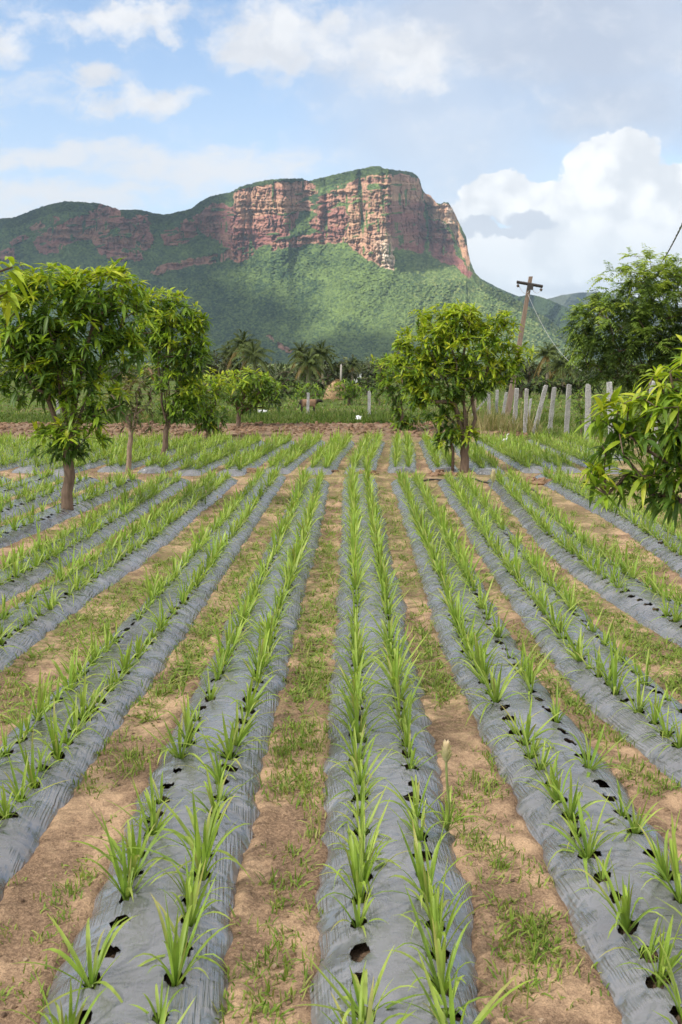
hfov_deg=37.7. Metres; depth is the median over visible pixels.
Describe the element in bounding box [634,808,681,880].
strap leaf plant
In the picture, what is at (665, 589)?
strap leaf plant
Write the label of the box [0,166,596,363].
mountain
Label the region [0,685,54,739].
strap leaf plant
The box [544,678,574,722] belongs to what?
strap leaf plant
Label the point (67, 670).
strap leaf plant
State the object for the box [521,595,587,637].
strap leaf plant
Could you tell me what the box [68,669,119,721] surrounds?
strap leaf plant
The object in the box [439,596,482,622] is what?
strap leaf plant
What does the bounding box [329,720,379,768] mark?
strap leaf plant
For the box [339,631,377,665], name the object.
strap leaf plant
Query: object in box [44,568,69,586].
strap leaf plant
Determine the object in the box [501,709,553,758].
strap leaf plant
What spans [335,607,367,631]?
strap leaf plant
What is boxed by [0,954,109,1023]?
strap leaf plant
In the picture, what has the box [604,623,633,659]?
strap leaf plant
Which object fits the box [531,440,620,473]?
mulch bed
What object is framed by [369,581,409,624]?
strap leaf plant
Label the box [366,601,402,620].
strap leaf plant
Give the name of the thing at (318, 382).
orchard bush
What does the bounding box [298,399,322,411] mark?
calf
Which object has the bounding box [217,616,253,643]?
strap leaf plant
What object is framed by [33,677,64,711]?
strap leaf plant
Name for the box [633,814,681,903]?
strap leaf plant
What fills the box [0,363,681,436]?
ground
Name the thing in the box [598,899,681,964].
strap leaf plant
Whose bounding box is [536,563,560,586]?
strap leaf plant
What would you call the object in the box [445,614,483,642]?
strap leaf plant
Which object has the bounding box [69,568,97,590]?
strap leaf plant
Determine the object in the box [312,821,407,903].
strap leaf plant
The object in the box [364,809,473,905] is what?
strap leaf plant
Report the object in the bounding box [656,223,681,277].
twisted cable
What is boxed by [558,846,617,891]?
strap leaf plant
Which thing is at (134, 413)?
young tree
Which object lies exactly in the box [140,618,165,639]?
strap leaf plant
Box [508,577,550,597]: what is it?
strap leaf plant
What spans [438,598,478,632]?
strap leaf plant
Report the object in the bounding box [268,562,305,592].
strap leaf plant
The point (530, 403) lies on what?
stone post
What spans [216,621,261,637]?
strap leaf plant
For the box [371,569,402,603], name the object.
strap leaf plant
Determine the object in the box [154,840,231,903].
strap leaf plant
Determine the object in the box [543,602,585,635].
strap leaf plant
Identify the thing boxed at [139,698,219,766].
strap leaf plant
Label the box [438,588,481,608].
strap leaf plant
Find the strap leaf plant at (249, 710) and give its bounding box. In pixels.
[213,696,280,722]
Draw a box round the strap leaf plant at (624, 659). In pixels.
[606,642,637,672]
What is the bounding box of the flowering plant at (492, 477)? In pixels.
[467,469,507,522]
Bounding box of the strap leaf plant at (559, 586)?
[544,574,570,593]
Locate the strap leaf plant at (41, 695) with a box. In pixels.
[4,669,62,721]
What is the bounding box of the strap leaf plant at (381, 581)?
[360,566,415,598]
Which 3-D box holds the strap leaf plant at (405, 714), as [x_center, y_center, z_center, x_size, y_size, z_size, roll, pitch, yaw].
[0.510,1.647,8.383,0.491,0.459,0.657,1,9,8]
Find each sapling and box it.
[371,387,385,404]
[566,388,592,433]
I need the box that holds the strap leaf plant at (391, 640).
[374,627,411,649]
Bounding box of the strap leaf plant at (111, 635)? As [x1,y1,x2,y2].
[99,615,128,643]
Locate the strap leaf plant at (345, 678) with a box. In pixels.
[317,648,402,707]
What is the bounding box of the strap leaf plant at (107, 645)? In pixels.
[82,623,127,663]
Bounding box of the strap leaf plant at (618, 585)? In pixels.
[603,568,636,591]
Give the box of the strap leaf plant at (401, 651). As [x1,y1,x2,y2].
[365,623,428,687]
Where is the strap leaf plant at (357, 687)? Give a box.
[331,671,371,707]
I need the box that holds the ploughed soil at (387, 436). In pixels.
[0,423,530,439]
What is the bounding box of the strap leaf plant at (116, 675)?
[92,659,139,685]
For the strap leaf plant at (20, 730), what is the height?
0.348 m
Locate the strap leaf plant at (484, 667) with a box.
[453,628,501,684]
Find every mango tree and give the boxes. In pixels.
[0,256,31,350]
[0,257,166,511]
[131,286,215,456]
[173,366,232,439]
[210,366,289,426]
[368,353,429,430]
[384,298,538,472]
[572,334,681,533]
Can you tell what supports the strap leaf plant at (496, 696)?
on the mulch bed at (636, 1000)
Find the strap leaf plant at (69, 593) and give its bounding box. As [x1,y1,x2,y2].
[57,577,83,605]
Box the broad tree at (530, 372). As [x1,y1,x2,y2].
[517,358,551,383]
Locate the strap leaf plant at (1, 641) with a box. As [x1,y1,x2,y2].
[0,617,19,645]
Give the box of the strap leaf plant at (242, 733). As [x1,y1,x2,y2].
[201,700,275,751]
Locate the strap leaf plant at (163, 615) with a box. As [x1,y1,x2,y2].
[131,596,193,630]
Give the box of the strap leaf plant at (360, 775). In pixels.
[330,735,394,800]
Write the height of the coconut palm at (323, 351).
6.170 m
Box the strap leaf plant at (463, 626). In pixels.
[447,612,478,636]
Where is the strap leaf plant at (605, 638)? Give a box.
[594,615,621,645]
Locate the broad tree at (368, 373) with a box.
[358,361,393,382]
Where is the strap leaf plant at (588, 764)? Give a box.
[561,724,635,777]
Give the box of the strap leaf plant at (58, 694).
[23,675,82,704]
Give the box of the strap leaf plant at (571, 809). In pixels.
[530,767,611,833]
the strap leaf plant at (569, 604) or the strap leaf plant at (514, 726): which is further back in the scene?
the strap leaf plant at (569, 604)
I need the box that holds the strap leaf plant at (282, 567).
[267,550,306,577]
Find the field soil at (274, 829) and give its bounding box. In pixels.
[0,437,681,1023]
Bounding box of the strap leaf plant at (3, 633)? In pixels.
[0,616,24,654]
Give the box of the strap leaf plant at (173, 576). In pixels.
[162,566,184,582]
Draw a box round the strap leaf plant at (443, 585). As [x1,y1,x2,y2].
[433,575,457,592]
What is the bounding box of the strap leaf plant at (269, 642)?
[235,617,303,652]
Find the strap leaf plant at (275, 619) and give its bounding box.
[267,601,289,624]
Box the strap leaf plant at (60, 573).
[42,550,83,581]
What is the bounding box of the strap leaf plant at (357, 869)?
[313,809,404,908]
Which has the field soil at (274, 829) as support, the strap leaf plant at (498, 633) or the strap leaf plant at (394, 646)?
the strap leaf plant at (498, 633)
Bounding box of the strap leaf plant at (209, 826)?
[144,793,252,881]
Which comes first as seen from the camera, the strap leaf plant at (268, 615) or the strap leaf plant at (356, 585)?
the strap leaf plant at (268, 615)
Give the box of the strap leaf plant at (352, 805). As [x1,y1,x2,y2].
[334,788,388,834]
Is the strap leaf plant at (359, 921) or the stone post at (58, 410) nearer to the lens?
the strap leaf plant at (359, 921)
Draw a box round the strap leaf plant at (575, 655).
[550,626,599,663]
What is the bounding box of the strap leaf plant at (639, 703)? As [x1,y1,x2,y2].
[608,674,664,721]
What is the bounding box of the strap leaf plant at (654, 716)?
[629,684,675,725]
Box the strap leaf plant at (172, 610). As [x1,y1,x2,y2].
[164,589,184,614]
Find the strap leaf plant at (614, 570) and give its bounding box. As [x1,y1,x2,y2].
[599,550,631,582]
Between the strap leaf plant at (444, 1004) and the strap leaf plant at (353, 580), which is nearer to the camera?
the strap leaf plant at (444, 1004)
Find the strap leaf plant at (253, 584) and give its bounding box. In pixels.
[238,569,277,594]
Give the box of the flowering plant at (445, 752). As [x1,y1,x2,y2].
[403,739,490,830]
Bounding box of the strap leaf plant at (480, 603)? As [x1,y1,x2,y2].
[467,576,506,613]
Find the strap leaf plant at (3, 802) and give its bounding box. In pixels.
[0,781,34,819]
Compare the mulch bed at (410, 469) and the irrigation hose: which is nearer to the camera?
the irrigation hose
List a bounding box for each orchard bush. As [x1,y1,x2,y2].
[193,360,210,386]
[266,383,296,406]
[271,376,302,392]
[299,375,333,394]
[345,375,378,394]
[500,376,547,398]
[526,373,578,398]
[563,375,603,398]
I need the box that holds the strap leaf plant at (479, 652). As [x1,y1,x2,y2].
[464,639,507,672]
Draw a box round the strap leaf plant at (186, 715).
[160,691,218,746]
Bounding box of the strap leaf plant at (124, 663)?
[103,636,151,673]
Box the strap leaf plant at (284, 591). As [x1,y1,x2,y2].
[271,575,291,602]
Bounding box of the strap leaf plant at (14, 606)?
[8,596,41,608]
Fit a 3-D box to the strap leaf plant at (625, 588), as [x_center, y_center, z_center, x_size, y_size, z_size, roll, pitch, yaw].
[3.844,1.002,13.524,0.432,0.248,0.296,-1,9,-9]
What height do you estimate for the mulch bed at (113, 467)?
0.242 m
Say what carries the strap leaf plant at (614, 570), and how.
on the field soil at (274, 829)
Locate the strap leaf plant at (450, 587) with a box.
[439,575,465,597]
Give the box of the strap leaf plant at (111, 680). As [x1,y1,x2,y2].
[93,659,127,691]
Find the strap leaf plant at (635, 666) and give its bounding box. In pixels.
[632,656,659,675]
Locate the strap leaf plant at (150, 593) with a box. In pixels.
[128,566,163,603]
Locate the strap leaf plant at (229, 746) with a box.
[172,712,278,769]
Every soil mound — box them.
[246,468,256,472]
[359,470,378,474]
[428,469,458,475]
[526,476,551,484]
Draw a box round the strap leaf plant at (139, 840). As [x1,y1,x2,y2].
[84,811,182,860]
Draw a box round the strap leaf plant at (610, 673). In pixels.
[594,641,637,685]
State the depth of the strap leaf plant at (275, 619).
11.83 m
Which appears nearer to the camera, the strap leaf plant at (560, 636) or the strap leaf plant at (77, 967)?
the strap leaf plant at (77, 967)
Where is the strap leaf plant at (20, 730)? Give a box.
[1,703,42,742]
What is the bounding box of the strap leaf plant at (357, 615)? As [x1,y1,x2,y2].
[342,605,380,624]
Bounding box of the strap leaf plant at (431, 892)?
[400,837,472,929]
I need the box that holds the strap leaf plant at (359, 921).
[330,885,386,935]
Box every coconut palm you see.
[215,341,241,387]
[223,329,263,380]
[228,341,273,388]
[286,340,318,389]
[287,347,326,393]
[300,340,338,386]
[342,357,363,381]
[375,353,398,376]
[528,342,562,381]
[536,349,587,393]
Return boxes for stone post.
[56,399,59,414]
[306,393,309,413]
[368,391,370,416]
[487,393,490,413]
[495,390,498,413]
[501,392,507,413]
[513,388,518,426]
[523,388,528,432]
[528,399,531,415]
[532,385,547,433]
[547,387,555,432]
[564,384,571,432]
[584,384,590,438]
[606,382,613,442]
[649,381,658,464]
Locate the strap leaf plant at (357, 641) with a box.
[325,618,403,664]
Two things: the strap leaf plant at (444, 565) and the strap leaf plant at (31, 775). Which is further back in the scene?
the strap leaf plant at (444, 565)
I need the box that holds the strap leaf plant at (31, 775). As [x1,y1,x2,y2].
[0,726,64,795]
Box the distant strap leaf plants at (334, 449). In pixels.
[0,425,681,1023]
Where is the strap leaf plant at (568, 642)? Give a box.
[551,624,576,649]
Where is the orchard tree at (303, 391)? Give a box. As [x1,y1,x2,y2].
[287,382,327,400]
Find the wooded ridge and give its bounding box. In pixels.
[481,279,654,362]
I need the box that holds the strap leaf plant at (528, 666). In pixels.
[499,640,579,685]
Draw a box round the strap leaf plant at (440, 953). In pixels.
[382,884,476,994]
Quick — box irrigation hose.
[423,478,489,482]
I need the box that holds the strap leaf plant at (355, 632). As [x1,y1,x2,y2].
[340,612,369,644]
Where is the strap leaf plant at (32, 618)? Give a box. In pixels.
[21,603,44,624]
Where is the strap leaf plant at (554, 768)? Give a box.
[495,751,565,789]
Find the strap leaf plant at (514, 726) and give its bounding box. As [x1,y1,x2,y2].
[494,710,542,744]
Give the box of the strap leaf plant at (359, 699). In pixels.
[318,675,401,725]
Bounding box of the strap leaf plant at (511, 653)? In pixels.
[498,641,527,659]
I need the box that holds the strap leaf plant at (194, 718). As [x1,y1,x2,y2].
[190,698,208,720]
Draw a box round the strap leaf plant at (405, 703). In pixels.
[379,666,427,717]
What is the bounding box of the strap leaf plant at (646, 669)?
[614,649,680,689]
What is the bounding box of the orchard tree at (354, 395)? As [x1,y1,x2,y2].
[328,377,367,404]
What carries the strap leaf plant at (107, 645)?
on the field soil at (274, 829)
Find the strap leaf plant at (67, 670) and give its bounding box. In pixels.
[46,643,109,686]
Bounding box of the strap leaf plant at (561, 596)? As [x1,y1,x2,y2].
[554,578,583,603]
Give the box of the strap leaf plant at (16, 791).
[0,752,66,818]
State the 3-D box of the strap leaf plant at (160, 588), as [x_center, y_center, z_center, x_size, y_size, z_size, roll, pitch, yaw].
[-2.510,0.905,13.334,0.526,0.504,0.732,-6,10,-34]
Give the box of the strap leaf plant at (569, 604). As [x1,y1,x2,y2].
[551,580,596,615]
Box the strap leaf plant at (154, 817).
[104,775,179,836]
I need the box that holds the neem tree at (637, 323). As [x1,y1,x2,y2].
[556,244,681,439]
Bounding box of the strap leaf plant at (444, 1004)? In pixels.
[400,963,506,1017]
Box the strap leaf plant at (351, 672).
[332,661,369,690]
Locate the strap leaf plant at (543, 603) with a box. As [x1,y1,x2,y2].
[519,574,568,614]
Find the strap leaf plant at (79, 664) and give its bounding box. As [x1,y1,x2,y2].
[55,644,106,679]
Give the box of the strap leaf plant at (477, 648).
[442,619,511,668]
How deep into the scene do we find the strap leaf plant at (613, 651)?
10.65 m
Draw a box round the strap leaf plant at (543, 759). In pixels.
[514,740,564,774]
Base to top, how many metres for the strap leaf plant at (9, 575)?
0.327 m
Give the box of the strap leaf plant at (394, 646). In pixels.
[372,622,412,664]
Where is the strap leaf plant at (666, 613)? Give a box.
[655,585,676,617]
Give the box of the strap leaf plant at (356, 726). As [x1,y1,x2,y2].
[322,678,401,742]
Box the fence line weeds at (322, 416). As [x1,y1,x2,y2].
[0,406,563,425]
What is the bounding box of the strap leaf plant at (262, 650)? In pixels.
[230,620,285,675]
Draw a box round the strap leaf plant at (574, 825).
[547,809,602,851]
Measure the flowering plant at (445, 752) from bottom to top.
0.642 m
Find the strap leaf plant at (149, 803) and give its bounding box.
[129,763,175,823]
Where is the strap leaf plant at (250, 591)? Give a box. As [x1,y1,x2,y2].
[231,578,272,600]
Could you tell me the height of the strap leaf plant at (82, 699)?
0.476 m
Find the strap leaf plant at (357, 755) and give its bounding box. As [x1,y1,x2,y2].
[312,718,383,770]
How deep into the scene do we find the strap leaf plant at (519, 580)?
13.84 m
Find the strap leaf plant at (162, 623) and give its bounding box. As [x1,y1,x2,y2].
[139,600,178,631]
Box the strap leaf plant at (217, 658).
[181,642,244,680]
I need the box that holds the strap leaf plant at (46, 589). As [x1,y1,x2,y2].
[38,576,53,590]
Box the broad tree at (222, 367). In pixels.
[205,350,247,386]
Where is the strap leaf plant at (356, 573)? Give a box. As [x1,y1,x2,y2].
[343,560,374,585]
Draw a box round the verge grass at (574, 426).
[436,414,681,526]
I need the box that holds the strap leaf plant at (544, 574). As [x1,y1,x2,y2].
[536,559,558,582]
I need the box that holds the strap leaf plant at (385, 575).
[373,557,407,590]
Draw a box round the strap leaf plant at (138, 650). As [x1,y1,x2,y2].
[117,627,158,658]
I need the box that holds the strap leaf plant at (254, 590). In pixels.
[239,577,263,597]
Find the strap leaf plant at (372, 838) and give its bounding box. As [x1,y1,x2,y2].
[328,796,400,867]
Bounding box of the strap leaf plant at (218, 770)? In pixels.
[178,736,242,784]
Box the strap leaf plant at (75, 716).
[43,696,113,738]
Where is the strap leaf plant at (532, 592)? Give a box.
[523,582,538,599]
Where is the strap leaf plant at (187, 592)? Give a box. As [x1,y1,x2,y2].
[169,577,191,602]
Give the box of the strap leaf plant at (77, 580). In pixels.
[58,568,91,590]
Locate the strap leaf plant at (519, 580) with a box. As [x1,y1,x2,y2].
[510,561,530,587]
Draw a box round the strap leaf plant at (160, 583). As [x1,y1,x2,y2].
[150,571,177,595]
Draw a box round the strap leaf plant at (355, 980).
[296,946,431,1023]
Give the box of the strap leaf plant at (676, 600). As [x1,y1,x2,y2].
[657,580,681,605]
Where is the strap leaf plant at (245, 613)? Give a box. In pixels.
[217,584,261,626]
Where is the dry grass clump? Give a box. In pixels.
[417,400,564,435]
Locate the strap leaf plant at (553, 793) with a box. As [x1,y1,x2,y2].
[517,754,584,802]
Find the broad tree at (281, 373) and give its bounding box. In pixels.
[274,368,302,382]
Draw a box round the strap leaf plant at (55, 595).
[36,585,69,610]
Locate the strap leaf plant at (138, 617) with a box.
[117,603,149,627]
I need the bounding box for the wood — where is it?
[0,354,679,380]
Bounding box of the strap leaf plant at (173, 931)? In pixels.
[138,901,227,974]
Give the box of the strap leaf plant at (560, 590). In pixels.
[545,581,575,596]
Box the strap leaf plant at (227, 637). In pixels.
[205,609,252,656]
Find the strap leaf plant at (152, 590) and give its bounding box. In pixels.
[140,574,169,602]
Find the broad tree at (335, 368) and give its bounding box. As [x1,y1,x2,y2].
[297,353,361,384]
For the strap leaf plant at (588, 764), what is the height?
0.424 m
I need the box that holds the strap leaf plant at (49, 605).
[35,582,66,609]
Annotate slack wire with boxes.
[528,295,581,370]
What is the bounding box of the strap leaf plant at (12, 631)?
[3,625,27,637]
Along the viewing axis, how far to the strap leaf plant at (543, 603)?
12.30 m
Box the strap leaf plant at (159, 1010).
[128,976,185,1023]
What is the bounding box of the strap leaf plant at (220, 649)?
[196,625,241,665]
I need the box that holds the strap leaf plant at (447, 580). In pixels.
[429,565,472,593]
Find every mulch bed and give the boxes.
[0,441,82,458]
[0,445,89,470]
[0,473,285,901]
[0,474,62,499]
[0,476,237,671]
[0,477,98,521]
[0,477,189,604]
[0,478,143,547]
[1,442,51,451]
[12,440,134,473]
[40,478,329,1023]
[54,440,169,475]
[97,440,201,472]
[138,441,230,473]
[175,440,265,475]
[216,440,293,475]
[264,440,324,473]
[306,439,353,474]
[309,474,490,1023]
[344,439,384,474]
[387,439,416,472]
[390,478,681,1023]
[418,440,458,472]
[438,477,681,787]
[448,442,504,474]
[473,440,544,472]
[487,476,681,647]
[506,441,581,473]
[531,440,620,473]
[535,474,681,577]
[562,440,622,460]
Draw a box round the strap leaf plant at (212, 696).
[191,666,222,700]
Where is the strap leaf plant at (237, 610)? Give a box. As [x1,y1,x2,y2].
[226,582,253,617]
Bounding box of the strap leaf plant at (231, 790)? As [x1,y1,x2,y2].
[189,761,257,800]
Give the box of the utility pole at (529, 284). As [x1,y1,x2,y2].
[505,276,542,415]
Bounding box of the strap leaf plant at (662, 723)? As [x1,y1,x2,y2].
[637,705,680,741]
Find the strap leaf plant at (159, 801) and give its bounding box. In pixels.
[115,771,174,813]
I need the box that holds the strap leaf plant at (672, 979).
[622,936,681,1021]
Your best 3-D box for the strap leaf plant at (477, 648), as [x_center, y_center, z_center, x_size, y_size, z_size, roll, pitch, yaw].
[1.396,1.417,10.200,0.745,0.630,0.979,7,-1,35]
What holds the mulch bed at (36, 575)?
on the field soil at (274, 829)
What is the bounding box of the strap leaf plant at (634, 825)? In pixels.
[603,791,668,841]
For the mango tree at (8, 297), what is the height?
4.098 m
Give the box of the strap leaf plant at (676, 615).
[649,598,681,622]
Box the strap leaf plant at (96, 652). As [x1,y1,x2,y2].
[70,630,108,658]
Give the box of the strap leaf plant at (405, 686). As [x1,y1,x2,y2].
[374,659,428,706]
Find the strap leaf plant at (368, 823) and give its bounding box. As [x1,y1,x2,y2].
[334,778,391,842]
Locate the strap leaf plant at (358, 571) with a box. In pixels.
[335,554,376,586]
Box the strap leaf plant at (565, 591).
[551,577,587,605]
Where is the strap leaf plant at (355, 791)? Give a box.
[328,762,385,802]
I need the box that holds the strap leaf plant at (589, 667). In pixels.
[560,650,606,678]
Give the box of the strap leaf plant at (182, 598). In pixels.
[170,574,205,603]
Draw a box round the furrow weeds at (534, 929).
[0,441,681,1023]
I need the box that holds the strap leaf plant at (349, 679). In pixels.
[334,655,375,688]
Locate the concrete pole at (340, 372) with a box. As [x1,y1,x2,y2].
[340,364,341,379]
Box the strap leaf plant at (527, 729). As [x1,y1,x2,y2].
[485,697,572,753]
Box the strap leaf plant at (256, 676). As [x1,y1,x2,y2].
[233,647,281,682]
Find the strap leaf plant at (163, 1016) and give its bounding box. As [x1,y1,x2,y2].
[127,986,196,1023]
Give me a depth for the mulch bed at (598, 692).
10.38 m
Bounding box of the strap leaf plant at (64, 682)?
[32,646,100,700]
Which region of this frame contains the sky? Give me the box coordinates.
[0,0,681,306]
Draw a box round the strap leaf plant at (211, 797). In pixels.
[181,766,238,821]
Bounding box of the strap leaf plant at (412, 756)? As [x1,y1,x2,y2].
[372,732,450,769]
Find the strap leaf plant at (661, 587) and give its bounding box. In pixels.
[638,572,675,595]
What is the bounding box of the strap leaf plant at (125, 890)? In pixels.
[80,811,178,902]
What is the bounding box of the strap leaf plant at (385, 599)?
[370,585,401,611]
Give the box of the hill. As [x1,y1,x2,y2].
[548,292,681,347]
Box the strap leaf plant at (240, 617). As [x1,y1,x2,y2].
[219,599,255,628]
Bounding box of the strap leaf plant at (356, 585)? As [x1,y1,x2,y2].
[341,575,369,593]
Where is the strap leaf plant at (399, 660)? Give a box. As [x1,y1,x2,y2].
[372,623,436,683]
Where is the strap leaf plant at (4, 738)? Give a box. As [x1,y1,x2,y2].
[0,720,25,756]
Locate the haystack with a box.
[323,379,346,399]
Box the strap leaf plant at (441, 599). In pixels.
[426,588,461,609]
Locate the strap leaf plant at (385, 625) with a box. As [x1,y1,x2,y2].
[366,610,398,643]
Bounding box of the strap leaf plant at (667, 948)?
[615,915,681,987]
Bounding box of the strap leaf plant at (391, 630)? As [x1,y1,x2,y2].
[360,607,413,656]
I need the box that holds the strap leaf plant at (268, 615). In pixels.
[236,595,283,634]
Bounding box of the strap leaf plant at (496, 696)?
[454,658,540,725]
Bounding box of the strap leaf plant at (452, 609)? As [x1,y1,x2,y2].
[434,574,483,625]
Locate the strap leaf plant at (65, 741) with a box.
[48,712,97,748]
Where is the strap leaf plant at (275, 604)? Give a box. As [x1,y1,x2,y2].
[257,590,291,617]
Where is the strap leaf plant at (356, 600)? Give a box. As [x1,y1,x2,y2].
[339,577,372,606]
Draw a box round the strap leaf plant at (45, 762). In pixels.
[12,738,61,771]
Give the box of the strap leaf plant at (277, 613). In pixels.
[261,595,297,619]
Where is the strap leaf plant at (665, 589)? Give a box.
[640,575,678,600]
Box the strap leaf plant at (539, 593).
[523,572,547,605]
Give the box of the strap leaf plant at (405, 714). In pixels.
[371,687,429,731]
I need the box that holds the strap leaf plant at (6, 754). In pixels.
[0,740,21,765]
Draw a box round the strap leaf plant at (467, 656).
[448,636,481,664]
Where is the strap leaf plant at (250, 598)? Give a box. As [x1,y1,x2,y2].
[233,584,264,605]
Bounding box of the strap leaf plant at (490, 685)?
[460,658,521,694]
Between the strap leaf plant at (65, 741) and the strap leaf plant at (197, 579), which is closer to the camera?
the strap leaf plant at (65, 741)
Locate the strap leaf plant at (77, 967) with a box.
[13,912,137,1013]
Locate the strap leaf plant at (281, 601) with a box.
[265,577,302,608]
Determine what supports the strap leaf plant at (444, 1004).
on the field soil at (274, 829)
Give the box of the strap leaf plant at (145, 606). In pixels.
[131,589,158,611]
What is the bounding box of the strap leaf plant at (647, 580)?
[635,564,665,586]
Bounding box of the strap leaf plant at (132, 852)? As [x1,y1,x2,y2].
[70,803,179,879]
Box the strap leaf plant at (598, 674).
[571,641,623,677]
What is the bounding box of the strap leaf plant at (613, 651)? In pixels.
[600,631,627,652]
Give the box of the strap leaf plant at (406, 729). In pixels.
[384,693,426,747]
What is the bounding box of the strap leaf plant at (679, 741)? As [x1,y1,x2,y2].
[648,712,681,758]
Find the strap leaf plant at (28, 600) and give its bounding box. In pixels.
[21,585,35,603]
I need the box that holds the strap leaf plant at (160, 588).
[133,566,176,595]
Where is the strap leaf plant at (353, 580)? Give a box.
[331,562,379,599]
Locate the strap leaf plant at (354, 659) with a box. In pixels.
[323,633,393,673]
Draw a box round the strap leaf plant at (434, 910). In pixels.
[387,859,490,960]
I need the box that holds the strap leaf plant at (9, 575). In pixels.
[2,563,16,582]
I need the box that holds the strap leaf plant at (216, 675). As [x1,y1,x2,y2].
[161,649,237,689]
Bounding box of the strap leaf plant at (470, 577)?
[460,565,478,585]
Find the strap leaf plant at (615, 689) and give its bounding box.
[585,633,658,696]
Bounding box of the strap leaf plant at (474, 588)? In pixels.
[455,560,493,593]
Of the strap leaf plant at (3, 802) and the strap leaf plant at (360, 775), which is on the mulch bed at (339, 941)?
the strap leaf plant at (360, 775)
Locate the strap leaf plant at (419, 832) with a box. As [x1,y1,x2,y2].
[388,793,454,859]
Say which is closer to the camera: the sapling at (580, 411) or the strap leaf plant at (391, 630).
the strap leaf plant at (391, 630)
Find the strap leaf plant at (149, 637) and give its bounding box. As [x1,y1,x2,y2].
[129,627,170,644]
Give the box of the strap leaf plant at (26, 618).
[15,598,40,626]
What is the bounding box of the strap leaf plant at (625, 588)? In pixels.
[615,581,635,592]
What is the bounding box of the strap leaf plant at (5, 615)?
[0,591,25,619]
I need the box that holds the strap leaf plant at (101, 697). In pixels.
[73,679,124,702]
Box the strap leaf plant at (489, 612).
[464,599,509,619]
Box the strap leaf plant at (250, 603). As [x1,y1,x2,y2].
[234,589,262,614]
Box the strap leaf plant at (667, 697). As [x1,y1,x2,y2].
[644,677,679,703]
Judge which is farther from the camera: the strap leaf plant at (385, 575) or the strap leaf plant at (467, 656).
the strap leaf plant at (385, 575)
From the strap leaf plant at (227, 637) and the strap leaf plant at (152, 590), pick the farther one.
the strap leaf plant at (152, 590)
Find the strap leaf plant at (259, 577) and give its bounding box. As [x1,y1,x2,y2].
[244,566,281,588]
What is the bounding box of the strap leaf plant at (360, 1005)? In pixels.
[296,962,424,1023]
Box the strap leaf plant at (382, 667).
[342,645,432,689]
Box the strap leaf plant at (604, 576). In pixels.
[597,560,610,579]
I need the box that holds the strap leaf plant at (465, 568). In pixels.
[447,536,493,582]
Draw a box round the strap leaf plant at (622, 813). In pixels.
[585,778,665,822]
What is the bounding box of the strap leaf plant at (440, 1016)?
[409,949,537,1023]
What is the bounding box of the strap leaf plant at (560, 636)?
[543,612,578,643]
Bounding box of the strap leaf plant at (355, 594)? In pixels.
[341,584,366,600]
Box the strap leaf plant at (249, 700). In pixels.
[219,668,280,711]
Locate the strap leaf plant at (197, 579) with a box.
[183,561,211,587]
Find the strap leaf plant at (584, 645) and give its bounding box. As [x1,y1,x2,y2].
[564,632,593,652]
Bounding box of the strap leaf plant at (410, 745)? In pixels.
[379,730,419,767]
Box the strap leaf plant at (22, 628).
[12,621,38,632]
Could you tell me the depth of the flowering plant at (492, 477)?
19.12 m
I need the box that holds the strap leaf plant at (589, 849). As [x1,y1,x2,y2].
[539,791,639,886]
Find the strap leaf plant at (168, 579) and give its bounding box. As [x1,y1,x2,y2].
[154,570,178,585]
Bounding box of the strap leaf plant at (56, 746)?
[11,697,89,765]
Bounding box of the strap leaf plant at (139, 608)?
[130,597,152,613]
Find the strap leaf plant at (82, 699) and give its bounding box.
[56,671,110,727]
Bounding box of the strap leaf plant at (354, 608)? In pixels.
[330,589,369,619]
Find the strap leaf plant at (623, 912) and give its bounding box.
[577,852,667,939]
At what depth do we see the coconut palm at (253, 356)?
110.15 m
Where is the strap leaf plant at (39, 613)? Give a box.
[27,594,47,615]
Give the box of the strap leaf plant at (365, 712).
[308,688,396,730]
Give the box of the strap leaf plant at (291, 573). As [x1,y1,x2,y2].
[276,553,311,585]
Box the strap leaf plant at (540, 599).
[518,584,571,616]
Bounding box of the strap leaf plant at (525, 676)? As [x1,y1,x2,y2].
[514,655,541,697]
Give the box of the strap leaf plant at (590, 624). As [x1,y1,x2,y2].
[570,602,617,632]
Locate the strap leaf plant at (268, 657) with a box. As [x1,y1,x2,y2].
[240,630,298,674]
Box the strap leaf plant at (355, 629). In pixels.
[337,617,371,640]
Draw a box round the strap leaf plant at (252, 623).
[236,609,297,659]
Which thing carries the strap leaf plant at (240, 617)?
on the field soil at (274, 829)
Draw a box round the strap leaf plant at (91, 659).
[69,627,112,665]
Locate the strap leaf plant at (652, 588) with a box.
[636,563,668,591]
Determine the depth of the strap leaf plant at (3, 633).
10.79 m
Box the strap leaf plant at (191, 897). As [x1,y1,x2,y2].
[156,860,228,934]
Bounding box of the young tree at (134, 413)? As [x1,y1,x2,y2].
[103,364,159,474]
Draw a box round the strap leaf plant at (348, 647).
[327,621,381,654]
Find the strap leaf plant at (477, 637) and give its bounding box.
[439,611,495,651]
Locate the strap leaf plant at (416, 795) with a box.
[374,770,458,829]
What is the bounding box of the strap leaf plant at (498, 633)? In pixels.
[476,605,526,640]
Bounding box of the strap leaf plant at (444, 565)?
[428,553,468,580]
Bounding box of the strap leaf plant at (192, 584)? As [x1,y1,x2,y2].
[172,566,211,589]
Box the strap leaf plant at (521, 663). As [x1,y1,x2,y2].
[494,637,545,672]
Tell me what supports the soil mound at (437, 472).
on the field soil at (274, 829)
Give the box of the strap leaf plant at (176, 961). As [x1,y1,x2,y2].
[128,870,235,986]

